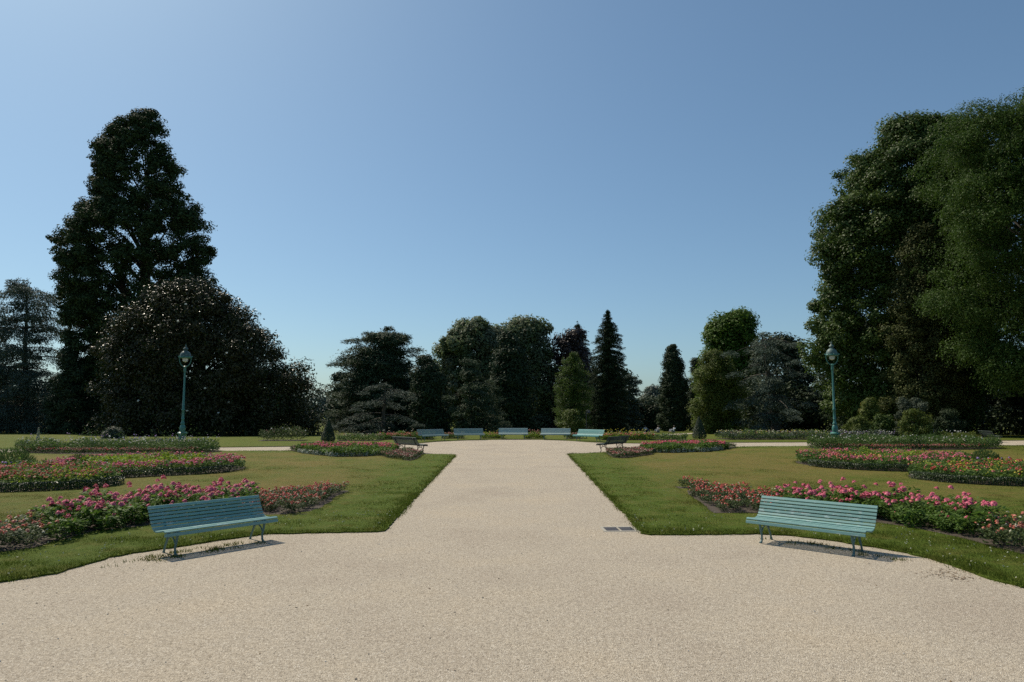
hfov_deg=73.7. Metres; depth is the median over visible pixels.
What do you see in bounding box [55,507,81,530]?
pink flower
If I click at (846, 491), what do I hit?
pink flower
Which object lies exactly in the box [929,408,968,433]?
shrub
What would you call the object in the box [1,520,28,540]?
rose bush
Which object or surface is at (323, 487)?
rose bush
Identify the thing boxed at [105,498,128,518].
pink flower
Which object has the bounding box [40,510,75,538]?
pink flower
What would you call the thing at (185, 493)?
pink flower
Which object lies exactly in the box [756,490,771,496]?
rose bush
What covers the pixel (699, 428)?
topiary cone
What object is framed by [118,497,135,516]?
pink flower
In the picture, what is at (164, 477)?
pink flower
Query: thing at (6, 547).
bed soil
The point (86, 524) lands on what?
pink flower
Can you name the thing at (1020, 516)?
rose bush
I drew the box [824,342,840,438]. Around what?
street lamp
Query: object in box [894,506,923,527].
pink flower
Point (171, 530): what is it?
park bench
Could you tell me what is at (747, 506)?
rose bush
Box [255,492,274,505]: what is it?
rose bush
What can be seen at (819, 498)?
pink flower
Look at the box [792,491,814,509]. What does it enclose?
pink flower
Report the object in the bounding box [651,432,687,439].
flower bed
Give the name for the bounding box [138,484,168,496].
pink flower
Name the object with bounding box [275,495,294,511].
rose bush
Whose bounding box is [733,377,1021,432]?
undergrowth
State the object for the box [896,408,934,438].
shrub
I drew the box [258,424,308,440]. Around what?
flower bed
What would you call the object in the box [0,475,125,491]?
box hedge
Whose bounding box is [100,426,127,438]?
shrub
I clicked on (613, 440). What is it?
park bench
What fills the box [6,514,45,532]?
rose bush
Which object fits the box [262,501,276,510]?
rose bush
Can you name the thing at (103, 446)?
flower bed
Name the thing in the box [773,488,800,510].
pink flower
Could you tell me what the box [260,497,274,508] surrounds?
rose bush
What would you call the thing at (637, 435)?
flower bed
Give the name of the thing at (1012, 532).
rose bush
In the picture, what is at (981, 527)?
rose bush
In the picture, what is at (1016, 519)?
rose bush
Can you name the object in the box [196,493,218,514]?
pink flower
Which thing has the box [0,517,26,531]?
rose bush
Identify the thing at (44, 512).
pink flower
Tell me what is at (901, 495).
pink flower
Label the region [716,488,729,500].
rose bush
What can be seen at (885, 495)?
pink flower
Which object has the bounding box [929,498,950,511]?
pink flower
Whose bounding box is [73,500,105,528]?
pink flower
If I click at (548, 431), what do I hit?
park bench
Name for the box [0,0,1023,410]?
sky
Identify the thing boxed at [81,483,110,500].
pink flower
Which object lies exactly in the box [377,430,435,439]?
flower bed
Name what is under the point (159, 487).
pink flower
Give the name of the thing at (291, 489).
rose bush
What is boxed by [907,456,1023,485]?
flower bed
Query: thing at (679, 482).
rose bush
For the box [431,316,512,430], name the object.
plane tree
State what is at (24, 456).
feathery plant
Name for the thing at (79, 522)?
pink flower
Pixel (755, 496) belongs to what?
rose bush
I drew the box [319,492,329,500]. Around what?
rose bush
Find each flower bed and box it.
[0,457,121,491]
[13,427,220,453]
[43,450,245,476]
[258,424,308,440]
[289,441,398,456]
[336,433,383,440]
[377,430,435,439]
[379,447,423,460]
[441,432,463,438]
[480,431,505,437]
[523,429,545,437]
[564,432,583,438]
[595,428,653,439]
[606,446,653,457]
[640,439,736,452]
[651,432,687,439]
[714,428,830,439]
[795,445,971,470]
[807,423,1002,449]
[825,429,894,438]
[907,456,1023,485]
[931,430,981,438]
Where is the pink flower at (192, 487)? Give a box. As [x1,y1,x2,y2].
[173,484,197,497]
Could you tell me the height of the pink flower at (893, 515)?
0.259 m
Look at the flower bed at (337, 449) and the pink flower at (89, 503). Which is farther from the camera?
the flower bed at (337, 449)
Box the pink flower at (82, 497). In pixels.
[77,491,106,508]
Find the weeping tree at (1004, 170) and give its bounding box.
[902,85,1023,399]
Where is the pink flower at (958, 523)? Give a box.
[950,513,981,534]
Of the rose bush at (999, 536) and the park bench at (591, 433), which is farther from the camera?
the park bench at (591, 433)
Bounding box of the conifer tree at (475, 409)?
[443,358,512,433]
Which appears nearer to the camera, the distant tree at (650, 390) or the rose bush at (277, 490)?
the rose bush at (277, 490)
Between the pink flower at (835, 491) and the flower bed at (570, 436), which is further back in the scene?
the flower bed at (570, 436)
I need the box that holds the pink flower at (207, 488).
[205,486,229,497]
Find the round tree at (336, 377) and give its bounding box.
[323,370,352,430]
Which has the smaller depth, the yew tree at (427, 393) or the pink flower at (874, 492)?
the pink flower at (874, 492)
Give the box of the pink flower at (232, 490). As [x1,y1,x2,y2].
[212,477,239,508]
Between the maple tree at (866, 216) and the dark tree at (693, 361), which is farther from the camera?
the dark tree at (693, 361)
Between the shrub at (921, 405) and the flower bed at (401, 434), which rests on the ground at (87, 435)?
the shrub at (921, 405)
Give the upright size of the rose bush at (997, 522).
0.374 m
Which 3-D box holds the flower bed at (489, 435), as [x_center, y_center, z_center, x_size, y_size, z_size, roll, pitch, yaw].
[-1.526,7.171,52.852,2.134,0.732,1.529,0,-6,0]
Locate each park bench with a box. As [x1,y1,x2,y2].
[147,495,277,555]
[392,436,427,449]
[417,429,448,440]
[454,428,484,438]
[499,428,527,438]
[540,428,570,438]
[573,429,604,441]
[596,436,629,451]
[746,495,877,555]
[978,430,1002,437]
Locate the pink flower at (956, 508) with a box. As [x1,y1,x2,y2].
[944,502,969,524]
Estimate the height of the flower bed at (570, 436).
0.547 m
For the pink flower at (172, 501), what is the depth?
13.54 m
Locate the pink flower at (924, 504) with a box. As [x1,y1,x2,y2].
[915,497,944,522]
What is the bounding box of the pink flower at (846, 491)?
[837,487,863,510]
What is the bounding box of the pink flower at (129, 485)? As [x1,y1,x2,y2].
[124,481,152,500]
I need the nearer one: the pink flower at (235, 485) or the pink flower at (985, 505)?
the pink flower at (985, 505)
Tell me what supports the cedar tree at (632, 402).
on the ground at (87, 435)
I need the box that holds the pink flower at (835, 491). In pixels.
[823,484,850,508]
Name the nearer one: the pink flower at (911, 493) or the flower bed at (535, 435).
the pink flower at (911, 493)
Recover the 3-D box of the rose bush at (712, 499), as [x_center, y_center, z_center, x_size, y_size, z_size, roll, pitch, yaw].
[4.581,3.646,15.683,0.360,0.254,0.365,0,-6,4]
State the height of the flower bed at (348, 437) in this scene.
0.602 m
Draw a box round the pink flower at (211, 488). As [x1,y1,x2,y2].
[190,487,214,507]
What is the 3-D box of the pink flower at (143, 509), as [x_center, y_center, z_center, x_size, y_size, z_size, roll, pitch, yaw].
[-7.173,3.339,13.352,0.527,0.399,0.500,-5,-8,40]
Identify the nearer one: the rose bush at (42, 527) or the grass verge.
the rose bush at (42, 527)
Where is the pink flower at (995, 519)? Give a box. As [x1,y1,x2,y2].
[979,512,1006,525]
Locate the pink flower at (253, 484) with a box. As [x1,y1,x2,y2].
[234,478,260,494]
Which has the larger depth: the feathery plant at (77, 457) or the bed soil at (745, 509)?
the feathery plant at (77, 457)
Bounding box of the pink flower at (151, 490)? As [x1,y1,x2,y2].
[141,488,166,509]
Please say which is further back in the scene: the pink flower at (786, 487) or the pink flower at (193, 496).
the pink flower at (786, 487)
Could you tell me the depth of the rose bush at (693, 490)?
17.22 m
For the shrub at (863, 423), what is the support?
on the grass verge
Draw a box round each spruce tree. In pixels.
[561,321,596,426]
[583,309,630,431]
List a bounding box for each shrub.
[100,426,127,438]
[556,409,588,435]
[841,415,873,436]
[859,397,879,428]
[872,413,897,435]
[894,397,934,436]
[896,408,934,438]
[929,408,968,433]
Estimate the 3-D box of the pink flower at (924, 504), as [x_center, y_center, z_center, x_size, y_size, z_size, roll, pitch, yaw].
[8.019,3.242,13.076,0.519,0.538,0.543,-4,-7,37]
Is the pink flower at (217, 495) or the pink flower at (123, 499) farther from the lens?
the pink flower at (217, 495)
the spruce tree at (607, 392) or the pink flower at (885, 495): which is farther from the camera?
the spruce tree at (607, 392)
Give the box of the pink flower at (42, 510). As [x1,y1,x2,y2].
[35,505,55,524]
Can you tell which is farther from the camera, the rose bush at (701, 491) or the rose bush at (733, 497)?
the rose bush at (701, 491)
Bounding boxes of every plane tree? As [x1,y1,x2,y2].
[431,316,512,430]
[499,314,559,430]
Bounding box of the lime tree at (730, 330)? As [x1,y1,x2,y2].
[689,306,762,430]
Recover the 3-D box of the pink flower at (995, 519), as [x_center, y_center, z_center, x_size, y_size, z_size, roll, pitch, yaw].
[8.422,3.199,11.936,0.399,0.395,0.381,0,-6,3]
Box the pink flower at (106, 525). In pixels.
[93,513,118,529]
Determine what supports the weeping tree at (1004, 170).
on the ground at (87, 435)
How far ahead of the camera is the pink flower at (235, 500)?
14.28 m
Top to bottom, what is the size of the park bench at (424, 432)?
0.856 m
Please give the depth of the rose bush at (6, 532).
10.82 m
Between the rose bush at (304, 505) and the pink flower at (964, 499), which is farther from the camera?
the rose bush at (304, 505)
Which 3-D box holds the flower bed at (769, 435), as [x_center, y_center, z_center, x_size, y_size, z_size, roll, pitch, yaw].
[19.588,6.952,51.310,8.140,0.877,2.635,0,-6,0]
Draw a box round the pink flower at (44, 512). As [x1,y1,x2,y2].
[28,500,64,528]
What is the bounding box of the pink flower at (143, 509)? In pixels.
[132,503,158,521]
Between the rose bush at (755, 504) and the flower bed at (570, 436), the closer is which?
the rose bush at (755, 504)
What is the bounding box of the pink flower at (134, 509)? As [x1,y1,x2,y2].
[112,502,143,522]
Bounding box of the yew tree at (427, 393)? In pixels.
[405,353,457,432]
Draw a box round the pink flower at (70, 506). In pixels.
[54,499,85,516]
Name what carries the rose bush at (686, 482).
on the bed soil at (745, 509)
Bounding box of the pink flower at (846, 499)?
[834,498,853,517]
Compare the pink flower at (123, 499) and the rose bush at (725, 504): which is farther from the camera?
the rose bush at (725, 504)
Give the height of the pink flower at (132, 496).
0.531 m
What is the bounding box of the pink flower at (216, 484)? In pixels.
[202,483,220,491]
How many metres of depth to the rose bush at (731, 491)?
15.65 m
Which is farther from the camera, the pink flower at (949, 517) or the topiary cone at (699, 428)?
the topiary cone at (699, 428)
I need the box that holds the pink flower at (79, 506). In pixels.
[67,502,93,528]
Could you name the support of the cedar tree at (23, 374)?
on the ground at (87, 435)
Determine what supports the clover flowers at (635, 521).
on the lawn at (676, 463)
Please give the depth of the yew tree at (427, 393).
82.36 m
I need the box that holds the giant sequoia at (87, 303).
[45,106,218,433]
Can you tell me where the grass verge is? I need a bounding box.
[0,437,1023,449]
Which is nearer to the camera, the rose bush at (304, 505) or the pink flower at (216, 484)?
the rose bush at (304, 505)
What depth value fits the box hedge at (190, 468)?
22.84 m
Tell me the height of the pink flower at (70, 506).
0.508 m
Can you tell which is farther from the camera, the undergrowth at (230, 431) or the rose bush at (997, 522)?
the undergrowth at (230, 431)
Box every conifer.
[0,379,43,432]
[40,338,105,433]
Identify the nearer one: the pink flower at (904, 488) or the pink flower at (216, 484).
the pink flower at (904, 488)
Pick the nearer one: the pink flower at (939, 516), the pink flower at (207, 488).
the pink flower at (939, 516)
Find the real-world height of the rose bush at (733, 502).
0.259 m
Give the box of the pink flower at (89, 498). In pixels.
[67,497,92,515]
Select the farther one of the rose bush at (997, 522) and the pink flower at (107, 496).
the pink flower at (107, 496)
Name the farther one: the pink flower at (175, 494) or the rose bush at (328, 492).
the rose bush at (328, 492)
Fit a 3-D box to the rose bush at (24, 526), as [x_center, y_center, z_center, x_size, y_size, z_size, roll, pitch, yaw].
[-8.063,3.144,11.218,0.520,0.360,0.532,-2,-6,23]
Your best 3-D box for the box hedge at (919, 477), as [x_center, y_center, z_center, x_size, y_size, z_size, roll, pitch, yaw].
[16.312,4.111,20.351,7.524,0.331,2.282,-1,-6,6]
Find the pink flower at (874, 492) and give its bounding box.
[855,491,881,511]
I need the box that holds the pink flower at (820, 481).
[812,479,831,498]
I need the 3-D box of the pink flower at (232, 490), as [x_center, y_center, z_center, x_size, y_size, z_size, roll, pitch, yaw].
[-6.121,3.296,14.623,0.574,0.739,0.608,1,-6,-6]
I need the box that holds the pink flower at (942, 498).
[929,485,957,512]
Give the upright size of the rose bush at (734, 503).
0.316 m
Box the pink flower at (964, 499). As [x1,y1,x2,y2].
[956,492,992,523]
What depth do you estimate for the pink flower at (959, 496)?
12.54 m
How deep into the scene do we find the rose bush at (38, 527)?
11.40 m
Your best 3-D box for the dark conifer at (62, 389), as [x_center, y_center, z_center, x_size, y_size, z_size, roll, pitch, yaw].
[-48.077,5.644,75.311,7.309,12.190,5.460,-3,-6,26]
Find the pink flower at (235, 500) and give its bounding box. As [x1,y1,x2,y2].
[225,494,245,511]
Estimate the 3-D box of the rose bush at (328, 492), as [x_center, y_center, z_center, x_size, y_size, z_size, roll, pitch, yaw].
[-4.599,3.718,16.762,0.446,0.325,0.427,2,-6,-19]
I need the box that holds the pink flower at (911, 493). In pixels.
[902,492,934,519]
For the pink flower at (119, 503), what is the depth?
13.01 m
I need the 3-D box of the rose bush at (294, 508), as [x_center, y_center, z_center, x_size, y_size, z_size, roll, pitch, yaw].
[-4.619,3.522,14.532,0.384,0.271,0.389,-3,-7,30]
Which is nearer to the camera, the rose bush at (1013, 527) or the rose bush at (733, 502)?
the rose bush at (1013, 527)
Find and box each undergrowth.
[3,388,319,431]
[342,360,638,429]
[633,393,692,429]
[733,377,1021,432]
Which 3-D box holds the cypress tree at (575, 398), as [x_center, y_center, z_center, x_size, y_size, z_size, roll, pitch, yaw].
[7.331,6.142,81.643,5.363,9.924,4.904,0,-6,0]
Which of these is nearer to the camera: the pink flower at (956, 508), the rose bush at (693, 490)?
the pink flower at (956, 508)
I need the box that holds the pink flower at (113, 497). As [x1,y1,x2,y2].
[95,492,117,514]
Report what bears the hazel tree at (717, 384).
on the ground at (87, 435)
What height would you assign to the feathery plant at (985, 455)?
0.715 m
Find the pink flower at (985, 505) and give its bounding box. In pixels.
[971,501,1013,535]
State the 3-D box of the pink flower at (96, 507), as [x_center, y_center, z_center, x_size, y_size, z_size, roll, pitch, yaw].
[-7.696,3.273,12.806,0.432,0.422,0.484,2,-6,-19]
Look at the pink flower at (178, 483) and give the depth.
15.08 m
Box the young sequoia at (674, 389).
[654,344,694,431]
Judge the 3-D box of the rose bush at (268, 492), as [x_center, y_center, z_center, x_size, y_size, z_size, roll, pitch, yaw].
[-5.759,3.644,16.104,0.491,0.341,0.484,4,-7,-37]
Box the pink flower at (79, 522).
[57,517,85,534]
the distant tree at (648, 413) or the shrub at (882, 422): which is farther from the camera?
the distant tree at (648, 413)
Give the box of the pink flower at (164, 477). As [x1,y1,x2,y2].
[155,475,183,492]
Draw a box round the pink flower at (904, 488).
[891,482,920,499]
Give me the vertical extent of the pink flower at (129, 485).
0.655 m
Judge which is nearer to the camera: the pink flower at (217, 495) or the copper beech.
the pink flower at (217, 495)
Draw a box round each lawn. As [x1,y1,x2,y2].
[0,451,455,582]
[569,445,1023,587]
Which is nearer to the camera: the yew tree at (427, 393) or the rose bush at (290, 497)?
the rose bush at (290, 497)
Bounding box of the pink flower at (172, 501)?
[163,500,181,518]
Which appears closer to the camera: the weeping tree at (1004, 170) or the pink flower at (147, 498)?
the pink flower at (147, 498)
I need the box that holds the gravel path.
[0,440,1023,681]
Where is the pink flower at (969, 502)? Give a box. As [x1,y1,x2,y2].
[954,500,993,528]
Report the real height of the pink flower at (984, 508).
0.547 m
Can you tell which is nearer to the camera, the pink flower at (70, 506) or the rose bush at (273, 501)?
the pink flower at (70, 506)
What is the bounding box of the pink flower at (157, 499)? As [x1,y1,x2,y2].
[145,492,171,516]
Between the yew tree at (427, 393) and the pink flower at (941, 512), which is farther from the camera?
the yew tree at (427, 393)
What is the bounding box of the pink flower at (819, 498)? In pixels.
[808,489,834,515]
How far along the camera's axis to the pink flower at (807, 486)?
14.59 m
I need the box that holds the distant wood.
[0,378,1007,420]
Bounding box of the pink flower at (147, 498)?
[133,492,159,518]
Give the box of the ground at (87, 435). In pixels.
[0,413,1023,436]
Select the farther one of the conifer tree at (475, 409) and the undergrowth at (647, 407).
the undergrowth at (647, 407)
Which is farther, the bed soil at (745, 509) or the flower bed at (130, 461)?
the flower bed at (130, 461)
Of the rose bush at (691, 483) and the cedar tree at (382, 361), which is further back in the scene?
the cedar tree at (382, 361)
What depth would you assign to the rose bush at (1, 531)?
10.72 m
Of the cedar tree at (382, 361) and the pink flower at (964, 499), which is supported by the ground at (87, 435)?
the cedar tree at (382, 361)
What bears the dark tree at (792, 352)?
on the ground at (87, 435)
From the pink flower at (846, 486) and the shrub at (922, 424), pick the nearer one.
the pink flower at (846, 486)
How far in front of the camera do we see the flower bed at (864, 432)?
49.62 m
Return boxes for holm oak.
[483,330,539,431]
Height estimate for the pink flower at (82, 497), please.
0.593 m
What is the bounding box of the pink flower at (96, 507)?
[92,505,110,526]
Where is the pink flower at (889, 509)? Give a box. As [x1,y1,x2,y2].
[878,499,900,519]
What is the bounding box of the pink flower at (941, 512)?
[932,509,960,527]
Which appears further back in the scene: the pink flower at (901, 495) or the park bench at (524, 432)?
the park bench at (524, 432)
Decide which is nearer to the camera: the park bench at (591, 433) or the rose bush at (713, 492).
the rose bush at (713, 492)
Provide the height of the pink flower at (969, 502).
0.572 m
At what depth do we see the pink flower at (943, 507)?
12.77 m
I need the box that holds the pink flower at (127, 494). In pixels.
[105,491,134,503]
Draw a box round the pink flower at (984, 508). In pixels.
[968,500,1000,522]
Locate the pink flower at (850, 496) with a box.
[828,490,853,512]
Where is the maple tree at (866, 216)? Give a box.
[795,109,1014,435]
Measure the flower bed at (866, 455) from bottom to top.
0.730 m
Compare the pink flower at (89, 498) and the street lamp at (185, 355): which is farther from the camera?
the street lamp at (185, 355)
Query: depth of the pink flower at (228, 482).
15.88 m
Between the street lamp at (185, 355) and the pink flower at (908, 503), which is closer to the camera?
the pink flower at (908, 503)
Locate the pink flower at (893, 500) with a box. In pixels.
[882,498,902,514]
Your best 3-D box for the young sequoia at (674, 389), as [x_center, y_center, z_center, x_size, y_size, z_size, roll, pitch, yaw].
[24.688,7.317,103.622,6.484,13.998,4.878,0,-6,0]
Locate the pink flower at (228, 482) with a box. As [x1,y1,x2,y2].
[210,481,232,491]
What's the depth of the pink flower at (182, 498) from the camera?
13.88 m
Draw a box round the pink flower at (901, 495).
[887,483,923,514]
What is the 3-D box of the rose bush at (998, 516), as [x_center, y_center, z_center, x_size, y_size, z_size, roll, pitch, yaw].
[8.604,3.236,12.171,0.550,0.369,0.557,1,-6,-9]
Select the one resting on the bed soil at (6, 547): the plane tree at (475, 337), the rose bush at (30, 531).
the rose bush at (30, 531)
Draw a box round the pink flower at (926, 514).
[916,510,936,526]
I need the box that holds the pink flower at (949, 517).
[942,515,965,531]
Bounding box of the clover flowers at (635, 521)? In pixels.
[8,510,1017,577]
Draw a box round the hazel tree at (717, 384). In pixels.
[686,348,749,433]
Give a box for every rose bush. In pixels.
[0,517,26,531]
[0,526,23,547]
[0,528,14,549]
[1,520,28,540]
[2,520,40,542]
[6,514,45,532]
[12,525,47,545]
[15,512,40,526]
[17,518,42,532]
[22,523,49,539]
[33,521,51,535]
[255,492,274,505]
[260,489,276,497]
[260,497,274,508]
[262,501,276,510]
[263,498,279,509]
[268,487,284,496]
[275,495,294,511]
[283,493,300,506]
[285,486,299,496]
[287,501,302,511]
[293,491,310,502]
[295,499,307,509]
[299,493,317,508]
[306,486,325,500]
[314,482,333,494]
[315,486,333,497]
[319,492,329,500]
[325,484,340,494]
[335,481,348,490]
[677,477,690,485]
[680,475,694,487]
[688,480,704,488]
[688,485,701,495]
[696,486,709,498]
[704,488,719,500]
[705,495,718,504]
[714,498,724,507]
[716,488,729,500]
[717,501,728,510]
[724,495,745,509]
[724,497,740,507]
[725,495,740,505]
[728,490,746,500]
[734,481,752,489]
[737,489,755,502]
[741,494,756,508]
[745,492,761,502]
[751,499,765,511]
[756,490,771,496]
[758,486,776,494]
[972,522,994,536]
[975,524,1007,543]
[977,512,1011,527]
[979,519,1016,540]
[988,529,1010,544]
[997,521,1023,541]
[997,525,1023,548]
[1002,511,1023,525]
[1005,514,1023,532]
[1006,524,1023,542]
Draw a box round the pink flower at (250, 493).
[235,483,260,495]
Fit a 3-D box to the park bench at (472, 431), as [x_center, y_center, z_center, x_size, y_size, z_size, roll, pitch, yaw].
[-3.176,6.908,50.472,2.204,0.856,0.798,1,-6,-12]
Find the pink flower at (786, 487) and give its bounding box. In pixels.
[784,481,806,494]
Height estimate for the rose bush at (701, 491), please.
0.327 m
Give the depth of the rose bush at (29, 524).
11.78 m
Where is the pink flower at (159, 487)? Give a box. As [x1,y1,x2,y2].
[150,485,179,512]
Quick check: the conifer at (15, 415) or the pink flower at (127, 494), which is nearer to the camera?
the pink flower at (127, 494)
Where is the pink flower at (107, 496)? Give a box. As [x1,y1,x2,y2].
[78,487,113,508]
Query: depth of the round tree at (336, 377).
118.36 m
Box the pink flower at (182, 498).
[164,488,187,503]
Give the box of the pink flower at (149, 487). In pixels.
[144,485,167,498]
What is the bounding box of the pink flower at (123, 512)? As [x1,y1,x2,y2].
[103,505,132,527]
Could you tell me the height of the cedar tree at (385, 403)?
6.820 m
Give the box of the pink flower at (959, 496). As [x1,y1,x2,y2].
[951,495,984,527]
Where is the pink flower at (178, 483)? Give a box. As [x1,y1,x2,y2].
[169,481,190,496]
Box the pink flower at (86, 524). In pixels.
[73,518,91,533]
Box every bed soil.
[0,491,347,551]
[676,486,1023,553]
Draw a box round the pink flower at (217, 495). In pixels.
[210,490,232,512]
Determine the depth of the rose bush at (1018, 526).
11.32 m
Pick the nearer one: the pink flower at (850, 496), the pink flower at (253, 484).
the pink flower at (850, 496)
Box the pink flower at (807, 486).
[797,483,824,498]
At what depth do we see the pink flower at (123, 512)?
12.69 m
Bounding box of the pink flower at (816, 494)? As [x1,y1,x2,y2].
[810,491,830,510]
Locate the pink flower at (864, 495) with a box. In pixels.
[851,492,878,515]
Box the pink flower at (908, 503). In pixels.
[895,496,920,520]
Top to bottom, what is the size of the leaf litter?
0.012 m
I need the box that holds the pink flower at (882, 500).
[859,491,891,517]
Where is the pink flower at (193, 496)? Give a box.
[184,488,208,512]
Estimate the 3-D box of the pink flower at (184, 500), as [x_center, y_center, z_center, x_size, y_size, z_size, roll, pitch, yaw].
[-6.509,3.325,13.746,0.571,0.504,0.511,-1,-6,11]
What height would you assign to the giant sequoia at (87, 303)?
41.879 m
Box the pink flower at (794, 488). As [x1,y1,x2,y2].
[784,486,809,509]
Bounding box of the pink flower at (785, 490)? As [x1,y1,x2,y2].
[773,483,794,497]
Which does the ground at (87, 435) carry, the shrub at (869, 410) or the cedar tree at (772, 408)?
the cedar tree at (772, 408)
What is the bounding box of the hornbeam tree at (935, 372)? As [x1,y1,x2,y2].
[877,220,978,433]
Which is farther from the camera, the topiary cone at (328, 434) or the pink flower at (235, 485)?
the topiary cone at (328, 434)
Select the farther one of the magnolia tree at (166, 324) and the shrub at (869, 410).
the magnolia tree at (166, 324)
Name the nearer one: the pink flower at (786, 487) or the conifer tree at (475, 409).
the pink flower at (786, 487)
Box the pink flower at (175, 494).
[169,492,180,502]
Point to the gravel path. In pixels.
(734, 604)
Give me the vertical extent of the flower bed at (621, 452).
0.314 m
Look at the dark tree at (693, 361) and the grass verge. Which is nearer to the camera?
the grass verge
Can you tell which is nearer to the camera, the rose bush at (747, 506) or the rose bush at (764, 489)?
the rose bush at (747, 506)
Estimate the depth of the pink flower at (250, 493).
14.88 m
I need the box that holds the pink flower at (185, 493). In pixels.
[180,489,201,511]
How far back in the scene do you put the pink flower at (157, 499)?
13.68 m
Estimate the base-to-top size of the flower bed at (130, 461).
0.672 m
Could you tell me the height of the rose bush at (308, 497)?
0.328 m
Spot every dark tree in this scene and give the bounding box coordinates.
[687,357,702,430]
[742,331,825,431]
[813,314,1002,433]
[976,101,1023,434]
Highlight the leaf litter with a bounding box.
[259,505,980,681]
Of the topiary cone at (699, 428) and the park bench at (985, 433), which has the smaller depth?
the park bench at (985, 433)
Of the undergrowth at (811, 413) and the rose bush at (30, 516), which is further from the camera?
the undergrowth at (811, 413)
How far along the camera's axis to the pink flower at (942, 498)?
13.77 m
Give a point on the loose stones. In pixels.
(500, 602)
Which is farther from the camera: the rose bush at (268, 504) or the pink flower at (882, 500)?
the rose bush at (268, 504)
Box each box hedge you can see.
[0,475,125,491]
[115,464,233,477]
[808,459,915,471]
[910,470,1023,486]
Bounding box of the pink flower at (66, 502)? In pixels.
[44,496,80,525]
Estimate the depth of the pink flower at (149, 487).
14.38 m
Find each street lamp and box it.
[177,345,192,440]
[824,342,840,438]
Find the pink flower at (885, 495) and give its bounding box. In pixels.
[869,481,898,503]
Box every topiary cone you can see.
[320,418,335,441]
[692,416,706,438]
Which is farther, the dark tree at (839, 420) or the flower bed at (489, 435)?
the dark tree at (839, 420)
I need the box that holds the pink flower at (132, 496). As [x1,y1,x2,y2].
[123,494,147,519]
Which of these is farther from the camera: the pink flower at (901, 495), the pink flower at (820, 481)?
the pink flower at (820, 481)
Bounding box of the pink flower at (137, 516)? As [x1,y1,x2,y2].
[131,512,147,524]
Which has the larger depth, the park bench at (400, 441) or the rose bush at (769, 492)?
the park bench at (400, 441)
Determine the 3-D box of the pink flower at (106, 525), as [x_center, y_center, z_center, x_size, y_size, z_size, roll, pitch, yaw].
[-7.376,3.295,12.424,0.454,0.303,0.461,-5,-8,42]
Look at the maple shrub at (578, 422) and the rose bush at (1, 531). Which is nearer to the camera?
the rose bush at (1, 531)
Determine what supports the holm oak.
on the ground at (87, 435)
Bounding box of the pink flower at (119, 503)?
[91,500,125,516]
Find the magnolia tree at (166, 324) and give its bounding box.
[82,273,331,436]
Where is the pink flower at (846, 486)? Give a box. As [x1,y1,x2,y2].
[831,485,859,509]
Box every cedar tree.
[0,277,81,433]
[318,326,454,432]
[332,382,424,434]
[617,373,643,430]
[720,331,817,433]
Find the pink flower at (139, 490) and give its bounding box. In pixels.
[129,488,144,514]
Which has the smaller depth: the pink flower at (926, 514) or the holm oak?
the pink flower at (926, 514)
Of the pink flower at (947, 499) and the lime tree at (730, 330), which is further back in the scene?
the lime tree at (730, 330)
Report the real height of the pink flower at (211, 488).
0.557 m
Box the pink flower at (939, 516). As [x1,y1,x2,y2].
[924,514,945,526]
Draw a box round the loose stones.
[0,531,1003,681]
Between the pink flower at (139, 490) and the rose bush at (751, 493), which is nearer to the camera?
the pink flower at (139, 490)
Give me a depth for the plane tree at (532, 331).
117.00 m
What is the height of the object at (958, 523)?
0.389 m
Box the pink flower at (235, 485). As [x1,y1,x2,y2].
[219,482,243,507]
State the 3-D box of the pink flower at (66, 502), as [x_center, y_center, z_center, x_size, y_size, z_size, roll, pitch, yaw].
[-8.251,3.143,12.526,0.580,0.624,0.599,0,-6,4]
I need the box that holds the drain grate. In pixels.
[600,526,638,531]
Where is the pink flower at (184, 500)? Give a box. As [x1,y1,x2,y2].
[173,494,200,516]
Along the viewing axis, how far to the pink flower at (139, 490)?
13.94 m
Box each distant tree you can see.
[635,396,661,429]
[640,384,660,399]
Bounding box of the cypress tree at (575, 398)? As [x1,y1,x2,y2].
[552,351,595,429]
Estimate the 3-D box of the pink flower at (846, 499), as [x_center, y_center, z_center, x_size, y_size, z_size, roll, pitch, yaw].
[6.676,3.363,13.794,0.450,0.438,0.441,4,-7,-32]
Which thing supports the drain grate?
on the gravel path
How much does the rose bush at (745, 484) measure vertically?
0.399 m
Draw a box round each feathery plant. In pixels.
[0,447,40,466]
[58,453,86,464]
[968,448,1004,461]
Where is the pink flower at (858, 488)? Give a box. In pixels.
[840,477,866,496]
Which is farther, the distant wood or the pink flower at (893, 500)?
the distant wood
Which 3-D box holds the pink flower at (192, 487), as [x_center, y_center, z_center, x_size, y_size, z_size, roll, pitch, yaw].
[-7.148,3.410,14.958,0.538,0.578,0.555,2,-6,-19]
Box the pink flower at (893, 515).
[889,510,906,522]
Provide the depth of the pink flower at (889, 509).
13.41 m
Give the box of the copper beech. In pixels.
[545,326,593,428]
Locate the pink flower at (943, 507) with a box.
[929,501,955,520]
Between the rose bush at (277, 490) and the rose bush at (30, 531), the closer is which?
the rose bush at (30, 531)
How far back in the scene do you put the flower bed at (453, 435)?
52.16 m
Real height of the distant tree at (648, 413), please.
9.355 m
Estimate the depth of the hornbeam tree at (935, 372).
59.04 m
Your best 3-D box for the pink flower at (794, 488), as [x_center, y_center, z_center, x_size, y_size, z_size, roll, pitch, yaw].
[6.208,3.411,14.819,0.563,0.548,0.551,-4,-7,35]
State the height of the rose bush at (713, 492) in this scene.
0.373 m

